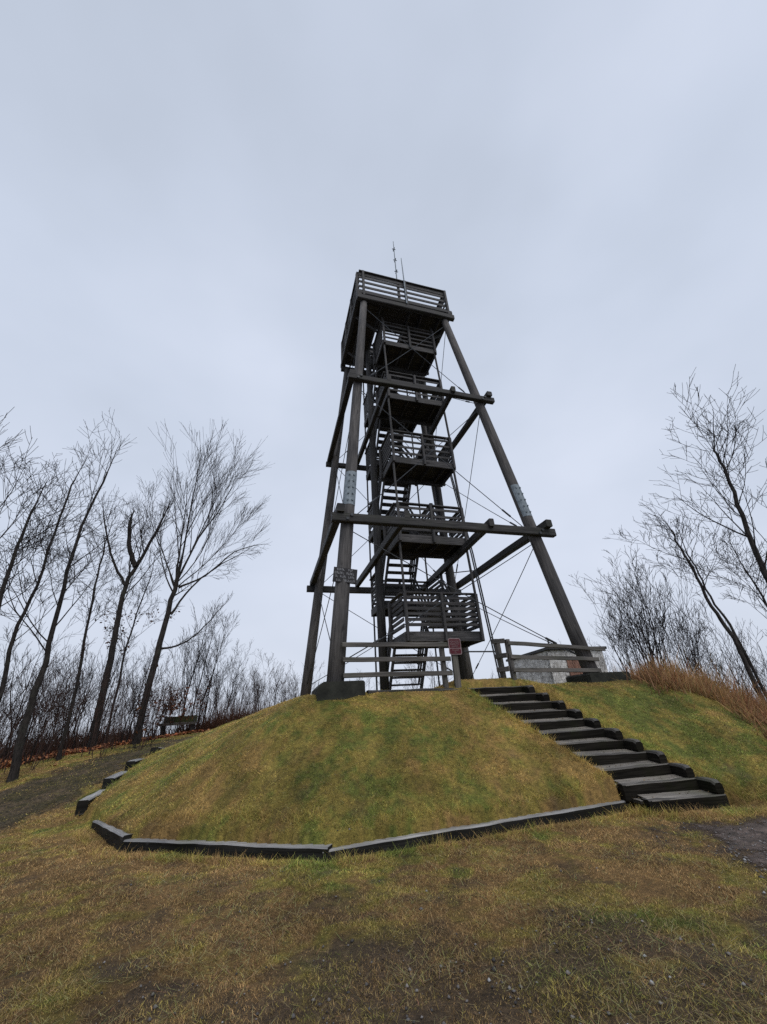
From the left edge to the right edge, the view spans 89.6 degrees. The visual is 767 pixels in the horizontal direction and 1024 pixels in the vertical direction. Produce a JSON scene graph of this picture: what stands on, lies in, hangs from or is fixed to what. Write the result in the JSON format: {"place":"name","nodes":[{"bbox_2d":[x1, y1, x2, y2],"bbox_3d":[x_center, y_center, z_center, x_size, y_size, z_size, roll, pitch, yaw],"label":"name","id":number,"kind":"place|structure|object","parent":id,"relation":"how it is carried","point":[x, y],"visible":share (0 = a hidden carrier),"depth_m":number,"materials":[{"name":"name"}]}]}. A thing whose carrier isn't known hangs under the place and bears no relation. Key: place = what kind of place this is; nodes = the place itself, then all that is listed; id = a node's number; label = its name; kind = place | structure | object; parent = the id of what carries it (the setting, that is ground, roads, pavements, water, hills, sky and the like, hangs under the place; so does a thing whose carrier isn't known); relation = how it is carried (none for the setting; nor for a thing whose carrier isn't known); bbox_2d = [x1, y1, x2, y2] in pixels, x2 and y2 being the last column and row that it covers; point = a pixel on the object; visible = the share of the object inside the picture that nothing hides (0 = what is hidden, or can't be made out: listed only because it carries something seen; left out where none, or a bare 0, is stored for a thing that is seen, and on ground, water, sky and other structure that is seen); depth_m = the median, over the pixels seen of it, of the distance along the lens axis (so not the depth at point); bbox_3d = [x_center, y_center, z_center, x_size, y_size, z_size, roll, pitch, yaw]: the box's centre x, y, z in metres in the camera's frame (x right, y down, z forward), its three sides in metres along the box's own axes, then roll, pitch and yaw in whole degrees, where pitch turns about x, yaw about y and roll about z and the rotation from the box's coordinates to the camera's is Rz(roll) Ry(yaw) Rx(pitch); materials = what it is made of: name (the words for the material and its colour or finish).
{"place":"outdoors","nodes":[
{"label":"outdoors","id":0,"kind":"place"},
{"bbox_2d":[0,737,191,826],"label":"path","id":1,"kind":"structure","parent":0,"point":[62,789],"depth_m":9.25,"materials":[{"name":"gravel"}]},
{"bbox_2d":[0,678,766,1023],"bbox_3d":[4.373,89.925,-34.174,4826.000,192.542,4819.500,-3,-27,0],"label":"ground","id":2,"kind":"structure","parent":0,"point":[656,724],"depth_m":4.15,"materials":[{"name":"plant"}]},
{"bbox_2d":[0,686,35,769],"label":"bare sapling","id":3,"kind":"object","parent":2,"relation":"on","point":[9,725],"visible":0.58,"depth_m":11.79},
{"bbox_2d":[0,683,47,756],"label":"bare sapling","id":4,"kind":"object","parent":2,"relation":"on","point":[14,709],"visible":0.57,"depth_m":11.88,"materials":[{"name":"brown plant"}]},
{"bbox_2d":[0,645,67,753],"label":"bare sapling","id":5,"kind":"object","parent":2,"relation":"on","point":[19,700],"visible":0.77,"depth_m":11.04,"materials":[{"name":"plant"}]},
{"bbox_2d":[0,664,67,762],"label":"bare sapling","id":6,"kind":"object","parent":2,"relation":"on","point":[22,713],"visible":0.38,"depth_m":13.28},
{"bbox_2d":[0,407,75,551],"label":"bare tree","id":7,"kind":"object","parent":2,"relation":"on","point":[16,480],"visible":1,"depth_m":9.81,"materials":[{"name":"brown plant"}]},
{"bbox_2d":[0,654,79,773],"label":"bare sapling","id":8,"kind":"object","parent":2,"relation":"on","point":[53,696],"visible":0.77,"depth_m":11.85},
{"bbox_2d":[0,612,83,760],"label":"bare sapling","id":9,"kind":"object","parent":2,"relation":"on","point":[53,647],"visible":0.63,"depth_m":14.89,"materials":[{"name":"brown plant"}]},
{"bbox_2d":[11,666,76,755],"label":"bare sapling","id":10,"kind":"object","parent":2,"relation":"on","point":[45,712],"visible":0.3,"depth_m":14.49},
{"bbox_2d":[8,651,86,763],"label":"bare sapling","id":11,"kind":"object","parent":2,"relation":"on","point":[29,726],"visible":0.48,"depth_m":12.83,"materials":[{"name":"brown plant"}]},
{"bbox_2d":[8,643,90,764],"bbox_3d":[-11.232,6.312,12.824,1.937,3.752,1.412,-17,-31,25],"label":"bare sapling","id":12,"kind":"object","parent":2,"relation":"on","point":[44,686],"visible":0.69,"depth_m":12.61,"materials":[{"name":"plant"}]},
{"bbox_2d":[0,444,112,701],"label":"bare tree","id":13,"kind":"object","parent":2,"relation":"on","point":[7,660],"visible":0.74,"depth_m":11.55,"materials":[{"name":"brown plant"}]},
{"bbox_2d":[0,459,119,608],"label":"bare tree","id":14,"kind":"object","parent":2,"relation":"on","point":[21,538],"visible":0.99,"depth_m":11.10,"materials":[{"name":"brown plant"}]},
{"bbox_2d":[28,666,92,769],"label":"bare sapling","id":15,"kind":"object","parent":2,"relation":"on","point":[34,767],"visible":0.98,"depth_m":11.79,"materials":[{"name":"plant"}]},
{"bbox_2d":[30,673,90,762],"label":"bare sapling","id":16,"kind":"object","parent":2,"relation":"on","point":[55,723],"visible":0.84,"depth_m":12.74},
{"bbox_2d":[37,654,89,755],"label":"bare sapling","id":17,"kind":"object","parent":2,"relation":"on","point":[52,707],"visible":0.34,"depth_m":14.12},
{"bbox_2d":[31,633,99,756],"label":"bare sapling","id":18,"kind":"object","parent":2,"relation":"on","point":[86,701],"visible":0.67,"depth_m":13.49,"materials":[{"name":"plant"}]},
{"bbox_2d":[0,409,147,782],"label":"bare tree","id":19,"kind":"object","parent":2,"relation":"on","point":[13,774],"visible":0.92,"depth_m":12.09,"materials":[{"name":"brown plant"}]},
{"bbox_2d":[50,689,97,758],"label":"bare sapling","id":20,"kind":"object","parent":2,"relation":"on","point":[74,720],"visible":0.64,"depth_m":13.17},
{"bbox_2d":[54,651,97,732],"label":"bare sapling","id":21,"kind":"object","parent":2,"relation":"on","point":[64,670],"visible":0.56,"depth_m":16.39,"materials":[{"name":"brown plant"}]},
{"bbox_2d":[51,617,114,744],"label":"bare sapling","id":22,"kind":"object","parent":2,"relation":"on","point":[91,657],"visible":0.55,"depth_m":17.03,"materials":[{"name":"brown plant"}]},
{"bbox_2d":[42,506,137,760],"bbox_3d":[-11.027,4.024,14.457,3.091,9.191,2.612,-3,-27,0],"label":"bare tree","id":23,"kind":"object","parent":2,"relation":"on","point":[72,703],"visible":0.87,"depth_m":14.58,"materials":[{"name":"brown plant"}]},
{"bbox_2d":[75,789,104,815],"bbox_3d":[-6.069,6.049,8.066,0.210,0.294,0.994,3,-28,-13],"label":"edging timber","id":24,"kind":"object","parent":2,"relation":"on","point":[82,806],"visible":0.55,"depth_m":7.67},
{"bbox_2d":[72,668,108,750],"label":"bare sapling","id":25,"kind":"object","parent":2,"relation":"on","point":[77,724],"visible":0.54,"depth_m":14.54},
{"bbox_2d":[66,655,122,741],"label":"bare sapling","id":26,"kind":"object","parent":2,"relation":"on","point":[85,687],"visible":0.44,"depth_m":17.96,"materials":[{"name":"brown plant"}]},
{"bbox_2d":[62,649,133,751],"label":"bare sapling","id":27,"kind":"object","parent":2,"relation":"on","point":[99,703],"visible":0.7,"depth_m":14.53,"materials":[{"name":"brown plant"}]},
{"bbox_2d":[0,729,210,768],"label":"fallen leaves","id":28,"kind":"object","parent":2,"relation":"on","point":[72,751],"visible":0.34,"depth_m":14.21,"materials":[{"name":"brown plant"}]},
{"bbox_2d":[81,666,136,756],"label":"bare sapling","id":29,"kind":"object","parent":2,"relation":"on","point":[104,683],"visible":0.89,"depth_m":13.59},
{"bbox_2d":[79,631,138,740],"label":"bare sapling","id":30,"kind":"object","parent":2,"relation":"on","point":[114,667],"visible":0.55,"depth_m":19.54,"materials":[{"name":"brown plant"}]},
{"bbox_2d":[76,652,142,744],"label":"bare sapling","id":31,"kind":"object","parent":2,"relation":"on","point":[110,697],"visible":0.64,"depth_m":15.86,"materials":[{"name":"brown plant"}]},
{"bbox_2d":[79,653,144,741],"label":"bare sapling","id":32,"kind":"object","parent":2,"relation":"on","point":[114,694],"visible":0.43,"depth_m":17.02,"materials":[{"name":"brown plant"}]},
{"bbox_2d":[91,820,133,851],"bbox_3d":[-4.509,5.364,6.405,0.210,0.278,2.054,21,-36,-39],"label":"edging timber","id":33,"kind":"object","parent":2,"relation":"on","point":[113,836],"visible":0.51,"depth_m":6.17,"materials":[{"name":"wood"}]},
{"bbox_2d":[92,700,134,757],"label":"bare sapling","id":34,"kind":"object","parent":2,"relation":"on","point":[112,725],"visible":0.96,"depth_m":12.42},
{"bbox_2d":[100,678,126,755],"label":"bare sapling","id":35,"kind":"object","parent":2,"relation":"on","point":[115,706],"visible":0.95,"depth_m":12.53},
{"bbox_2d":[102,771,126,788],"bbox_3d":[-6.343,6.365,9.149,0.230,0.293,0.883,2,-28,-10],"label":"edging timber","id":36,"kind":"object","parent":2,"relation":"on","point":[107,781],"visible":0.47,"depth_m":8.81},
{"bbox_2d":[90,651,139,748],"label":"bare sapling","id":37,"kind":"object","parent":2,"relation":"on","point":[115,704],"visible":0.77,"depth_m":14.02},
{"bbox_2d":[68,475,195,748],"bbox_3d":[-11.496,3.647,17.431,4.660,12.338,5.327,-3,-27,0],"label":"bare tree","id":38,"kind":"object","parent":2,"relation":"on","point":[134,566],"visible":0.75,"depth_m":17.80,"materials":[{"name":"brown plant"}]},
{"bbox_2d":[107,670,157,744],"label":"bare sapling","id":39,"kind":"object","parent":2,"relation":"on","point":[121,725],"visible":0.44,"depth_m":15.39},
{"bbox_2d":[121,679,148,748],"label":"bare sapling","id":40,"kind":"object","parent":2,"relation":"on","point":[134,716],"visible":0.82,"depth_m":13.36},
{"bbox_2d":[111,645,163,744],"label":"bare sapling","id":41,"kind":"object","parent":2,"relation":"on","point":[143,678],"visible":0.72,"depth_m":15.65,"materials":[{"name":"brown plant"}]},
{"bbox_2d":[95,545,185,743],"bbox_3d":[-11.795,5.616,17.985,4.141,9.301,2.416,-3,-27,0],"label":"bare tree","id":42,"kind":"object","parent":2,"relation":"on","point":[124,649],"visible":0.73,"depth_m":18.48,"materials":[{"name":"brown plant"}]},
{"bbox_2d":[115,657,166,747],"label":"bare sapling","id":43,"kind":"object","parent":2,"relation":"on","point":[137,717],"visible":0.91,"depth_m":13.46,"materials":[{"name":"brown plant"}]},
{"bbox_2d":[133,683,177,738],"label":"bare sapling","id":44,"kind":"object","parent":2,"relation":"on","point":[162,701],"visible":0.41,"depth_m":15.96,"materials":[{"name":"brown plant"}]},
{"bbox_2d":[0,684,318,759],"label":"dead undergrowth","id":45,"kind":"object","parent":2,"relation":"on","point":[211,725],"visible":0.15,"depth_m":18.65,"materials":[{"name":"brown plant"}]},
{"bbox_2d":[131,646,189,741],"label":"bare sapling","id":46,"kind":"object","parent":2,"relation":"on","point":[161,691],"visible":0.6,"depth_m":15.77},
{"bbox_2d":[138,639,185,748],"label":"bare sapling","id":47,"kind":"object","parent":2,"relation":"on","point":[160,699],"visible":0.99,"depth_m":13.80,"materials":[{"name":"plant"}]},
{"bbox_2d":[145,675,188,741],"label":"bare sapling","id":48,"kind":"object","parent":2,"relation":"on","point":[174,688],"visible":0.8,"depth_m":15.12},
{"bbox_2d":[150,677,187,733],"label":"bare sapling","id":49,"kind":"object","parent":2,"relation":"on","point":[166,708],"visible":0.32,"depth_m":17.50,"materials":[{"name":"brown plant"}]},
{"bbox_2d":[158,715,197,734],"bbox_3d":[-9.527,9.980,17.909,1.560,0.942,0.698,3,-28,-12],"label":"park bench","id":50,"kind":"object","parent":2,"relation":"on","point":[193,722],"visible":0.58,"depth_m":17.98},
{"bbox_2d":[168,678,215,734],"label":"bare sapling","id":51,"kind":"object","parent":2,"relation":"on","point":[183,702],"visible":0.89,"depth_m":17.27,"materials":[{"name":"brown plant"}]},
{"bbox_2d":[174,618,212,731],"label":"bare sapling","id":52,"kind":"object","parent":2,"relation":"on","point":[189,673],"visible":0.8,"depth_m":20.73,"materials":[{"name":"brown plant"}]},
{"bbox_2d":[164,599,224,715],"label":"bare sapling","id":53,"kind":"object","parent":2,"relation":"on","point":[211,632],"visible":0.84,"depth_m":21.44,"materials":[{"name":"brown plant"}]},
{"bbox_2d":[123,419,270,743],"bbox_3d":[-9.432,1.811,17.078,8.230,14.845,6.547,-3,-27,0],"label":"bare tree","id":54,"kind":"object","parent":2,"relation":"on","point":[178,573],"visible":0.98,"depth_m":18.52,"materials":[{"name":"brown plant"}]},
{"bbox_2d":[172,632,230,720],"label":"bare sapling","id":55,"kind":"object","parent":2,"relation":"on","point":[203,661],"visible":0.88,"depth_m":20.01,"materials":[{"name":"brown plant"}]},
{"bbox_2d":[190,612,239,716],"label":"bare sapling","id":56,"kind":"object","parent":2,"relation":"on","point":[227,627],"visible":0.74,"depth_m":23.91,"materials":[{"name":"brown plant"}]},
{"bbox_2d":[191,642,258,721],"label":"bare sapling","id":57,"kind":"object","parent":2,"relation":"on","point":[228,666],"visible":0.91,"depth_m":21.45,"materials":[{"name":"brown plant"}]},
{"bbox_2d":[121,838,332,861],"bbox_3d":[-2.247,4.696,5.327,3.343,0.253,0.212,-12,-29,15],"label":"edging timber","id":58,"kind":"object","parent":2,"relation":"on","point":[256,850],"visible":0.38,"depth_m":5.21,"materials":[{"name":"wood"}]},
{"bbox_2d":[208,645,246,717],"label":"bare sapling","id":59,"kind":"object","parent":2,"relation":"on","point":[231,676],"visible":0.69,"depth_m":23.61,"materials":[{"name":"brown plant"}]},
{"bbox_2d":[225,670,262,714],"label":"bare sapling","id":60,"kind":"object","parent":2,"relation":"on","point":[236,691],"visible":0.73,"depth_m":21.25,"materials":[{"name":"brown plant"}]},
{"bbox_2d":[243,655,273,709],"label":"bare sapling","id":61,"kind":"object","parent":2,"relation":"on","point":[257,690],"visible":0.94,"depth_m":19.67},
{"bbox_2d":[254,649,289,706],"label":"bare sapling","id":62,"kind":"object","parent":2,"relation":"on","point":[270,681],"visible":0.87,"depth_m":21.05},
{"bbox_2d":[312,680,364,700],"bbox_3d":[-1.022,4.395,8.605,1.050,1.070,1.000,5,-29,-15],"label":"concrete footing","id":63,"kind":"object","parent":2,"relation":"on","point":[339,690],"visible":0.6,"depth_m":8.34,"materials":[{"name":"concrete"}]},
{"bbox_2d":[0,655,756,762],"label":"brush stems","id":64,"kind":"object","parent":2,"relation":"on","point":[83,731],"visible":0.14,"depth_m":16.37,"materials":[{"name":"brown plant"}]},
{"bbox_2d":[5,710,765,1023],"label":"leaf debris","id":65,"kind":"object","parent":2,"relation":"on","point":[365,994],"visible":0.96,"depth_m":2.77,"materials":[{"name":"plant"}]},
{"bbox_2d":[342,641,452,687],"bbox_3d":[0.350,3.758,9.121,2.701,1.330,0.218,5,-29,-15],"label":"wooden fence","id":66,"kind":"object","parent":2,"relation":"on","point":[442,658],"visible":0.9,"depth_m":9.17,"materials":[{"name":"wood"}]},
{"bbox_2d":[29,774,766,1023],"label":"pebbles","id":67,"kind":"object","parent":2,"relation":"on","point":[493,968],"visible":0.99,"depth_m":2.64,"materials":[{"name":"stone"}]},
{"bbox_2d":[57,678,766,868],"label":"edge grass","id":68,"kind":"structure","parent":2,"relation":"on","point":[637,811],"depth_m":5.71,"materials":[{"name":"plant"}]},
{"bbox_2d":[366,687,467,693],"bbox_3d":[0.837,4.239,8.984,2.502,0.251,0.212,5,-29,-16],"label":"edging timber","id":69,"kind":"object","parent":2,"relation":"on","point":[408,690],"visible":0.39,"depth_m":8.88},
{"bbox_2d":[300,269,597,695],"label":"observation tower","id":70,"kind":"structure","parent":2,"relation":"on","point":[405,360],"depth_m":15.33,"materials":[{"name":"wood"}]},
{"bbox_2d":[332,567,356,583],"bbox_3d":[-0.999,1.654,10.054,0.658,0.458,0.042,5,-29,-15],"label":"wooden sign","id":71,"kind":"object","parent":70,"relation":"attached to","point":[348,575],"visible":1,"depth_m":10.04,"materials":[{"name":"white paint"}]},
{"bbox_2d":[448,638,461,687],"bbox_3d":[1.796,3.861,9.430,0.340,1.481,0.138,5,-29,-15],"label":"warning sign","id":72,"kind":"object","parent":2,"relation":"on","point":[455,649],"visible":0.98,"depth_m":9.54,"materials":[{"name":"metal"}]},
{"bbox_2d":[323,800,632,861],"bbox_3d":[1.599,4.618,5.582,4.988,0.279,0.213,5,-29,-16],"label":"edging timber","id":73,"kind":"object","parent":2,"relation":"on","point":[497,826],"visible":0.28,"depth_m":5.45,"materials":[{"name":"wood"}]},
{"bbox_2d":[491,638,605,679],"bbox_3d":[4.645,4.061,10.221,3.216,1.554,0.635,-1,-28,-5],"label":"wooden fence","id":74,"kind":"object","parent":2,"relation":"on","point":[499,656],"visible":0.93,"depth_m":10.21,"materials":[{"name":"wood"}]},
{"bbox_2d":[506,640,607,683],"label":"block building","id":75,"kind":"structure","parent":2,"relation":"on","point":[549,677],"depth_m":20.02,"materials":[{"name":"concrete"}]},
{"bbox_2d":[566,660,582,675],"bbox_3d":[9.861,8.531,19.387,0.850,2.150,0.050,1,-28,-9],"label":"door","id":76,"kind":"structure","parent":75,"relation":"in","point":[570,665],"depth_m":19.70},
{"bbox_2d":[438,685,729,814],"bbox_3d":[3.630,4.609,7.893,4.767,2.110,1.961,-26,-35,36],"label":"outdoor staircase","id":77,"kind":"structure","parent":2,"relation":"on","point":[637,762],"depth_m":7.07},
{"bbox_2d":[566,671,630,682],"bbox_3d":[5.966,4.942,10.552,1.300,0.960,0.950,5,-29,-15],"label":"concrete footing","id":78,"kind":"object","parent":2,"relation":"on","point":[603,677],"visible":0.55,"depth_m":10.34,"materials":[{"name":"concrete"}]},
{"bbox_2d":[566,574,656,670],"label":"bare sapling","id":79,"kind":"object","parent":2,"relation":"on","point":[608,599],"visible":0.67,"depth_m":14.96,"materials":[{"name":"brown plant"}]},
{"bbox_2d":[584,591,643,670],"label":"bare sapling","id":80,"kind":"object","parent":2,"relation":"on","point":[616,631],"visible":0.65,"depth_m":14.63,"materials":[{"name":"brown plant"}]},
{"bbox_2d":[589,611,642,671],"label":"bare sapling","id":81,"kind":"object","parent":2,"relation":"on","point":[614,644],"visible":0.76,"depth_m":14.42,"materials":[{"name":"brown plant"}]},
{"bbox_2d":[590,563,668,668],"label":"bare sapling","id":82,"kind":"object","parent":2,"relation":"on","point":[629,573],"visible":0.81,"depth_m":13.57,"materials":[{"name":"brown plant"}]},
{"bbox_2d":[598,570,663,661],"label":"bare sapling","id":83,"kind":"object","parent":2,"relation":"on","point":[637,613],"visible":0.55,"depth_m":14.19,"materials":[{"name":"brown plant"}]},
{"bbox_2d":[584,536,681,668],"bbox_3d":[8.625,3.277,12.858,2.455,4.765,2.410,20,-35,-37],"label":"bare sapling","id":84,"kind":"object","parent":2,"relation":"on","point":[658,619],"visible":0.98,"depth_m":12.85,"materials":[{"name":"brown plant"}]},
{"bbox_2d":[593,549,678,671],"bbox_3d":[9.129,3.825,13.785,2.596,5.040,1.893,-7,-28,7],"label":"bare sapling","id":85,"kind":"object","parent":2,"relation":"on","point":[636,630],"visible":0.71,"depth_m":13.77,"materials":[{"name":"brown plant"}]},
{"bbox_2d":[603,569,669,667],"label":"bare sapling","id":86,"kind":"object","parent":2,"relation":"on","point":[629,647],"visible":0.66,"depth_m":14.04,"materials":[{"name":"brown plant"}]},
{"bbox_2d":[609,589,674,664],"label":"bare sapling","id":87,"kind":"object","parent":2,"relation":"on","point":[641,629],"visible":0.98,"depth_m":12.48,"materials":[{"name":"brown plant"}]},
{"bbox_2d":[625,602,665,666],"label":"bare sapling","id":88,"kind":"object","parent":2,"relation":"on","point":[646,633],"visible":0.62,"depth_m":13.45,"materials":[{"name":"brown plant"}]},
{"bbox_2d":[630,560,706,673],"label":"bare sapling","id":89,"kind":"object","parent":2,"relation":"on","point":[665,579],"visible":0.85,"depth_m":12.93,"materials":[{"name":"brown plant"}]},
{"bbox_2d":[637,557,707,675],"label":"bare sapling","id":90,"kind":"object","parent":2,"relation":"on","point":[698,631],"visible":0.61,"depth_m":13.02,"materials":[{"name":"brown plant"}]},
{"bbox_2d":[640,608,718,677],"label":"bare sapling","id":91,"kind":"object","parent":2,"relation":"on","point":[691,647],"visible":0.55,"depth_m":13.34,"materials":[{"name":"brown plant"}]},
{"bbox_2d":[602,499,766,705],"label":"bare tree","id":92,"kind":"object","parent":2,"relation":"on","point":[739,649],"visible":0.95,"depth_m":12.21,"materials":[{"name":"brown plant"}]},
{"bbox_2d":[604,639,766,738],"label":"tall dry grass","id":93,"kind":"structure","parent":2,"relation":"on","point":[743,703],"depth_m":9.49,"materials":[{"name":"plant"}]},
{"bbox_2d":[662,620,734,682],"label":"bare sapling","id":94,"kind":"object","parent":2,"relation":"on","point":[700,653],"visible":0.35,"depth_m":15.20,"materials":[{"name":"brown plant"}]},
{"bbox_2d":[640,364,766,582],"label":"bare tree","id":95,"kind":"object","parent":2,"relation":"on","point":[755,551],"visible":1,"depth_m":10.70,"materials":[{"name":"brown plant"}]},
{"bbox_2d":[641,507,766,699],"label":"bare tree","id":96,"kind":"object","parent":2,"relation":"on","point":[731,628],"visible":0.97,"depth_m":12.31,"materials":[{"name":"brown plant"}]},
{"bbox_2d":[681,600,739,689],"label":"bare sapling","id":97,"kind":"object","parent":2,"relation":"on","point":[703,646],"visible":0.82,"depth_m":12.28,"materials":[{"name":"brown plant"}]},
{"bbox_2d":[672,592,761,691],"bbox_3d":[11.856,5.090,13.518,2.405,4.388,1.754,0,-28,-6],"label":"bare sapling","id":98,"kind":"object","parent":2,"relation":"on","point":[714,657],"visible":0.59,"depth_m":13.70,"materials":[{"name":"brown plant"}]},
{"bbox_2d":[697,644,759,697],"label":"bare sapling","id":99,"kind":"object","parent":2,"relation":"on","point":[733,665],"visible":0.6,"depth_m":11.90,"materials":[{"name":"brown plant"}]},
{"bbox_2d":[697,522,766,618],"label":"bare tree","id":100,"kind":"object","parent":2,"relation":"on","point":[746,572],"visible":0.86,"depth_m":12.50,"materials":[{"name":"brown plant"}]},
{"bbox_2d":[699,607,766,689],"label":"bare sapling","id":101,"kind":"object","parent":2,"relation":"on","point":[739,633],"visible":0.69,"depth_m":13.25,"materials":[{"name":"brown plant"}]},
{"bbox_2d":[0,0,766,746],"label":"sky","id":102,"kind":"structure","parent":0,"point":[194,194],"materials":[{"name":"grey"}]},
{"bbox_2d":[689,819,766,866],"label":"gravel path","id":103,"kind":"structure","parent":0,"point":[753,840],"depth_m":4.82,"materials":[{"name":"gravel"}]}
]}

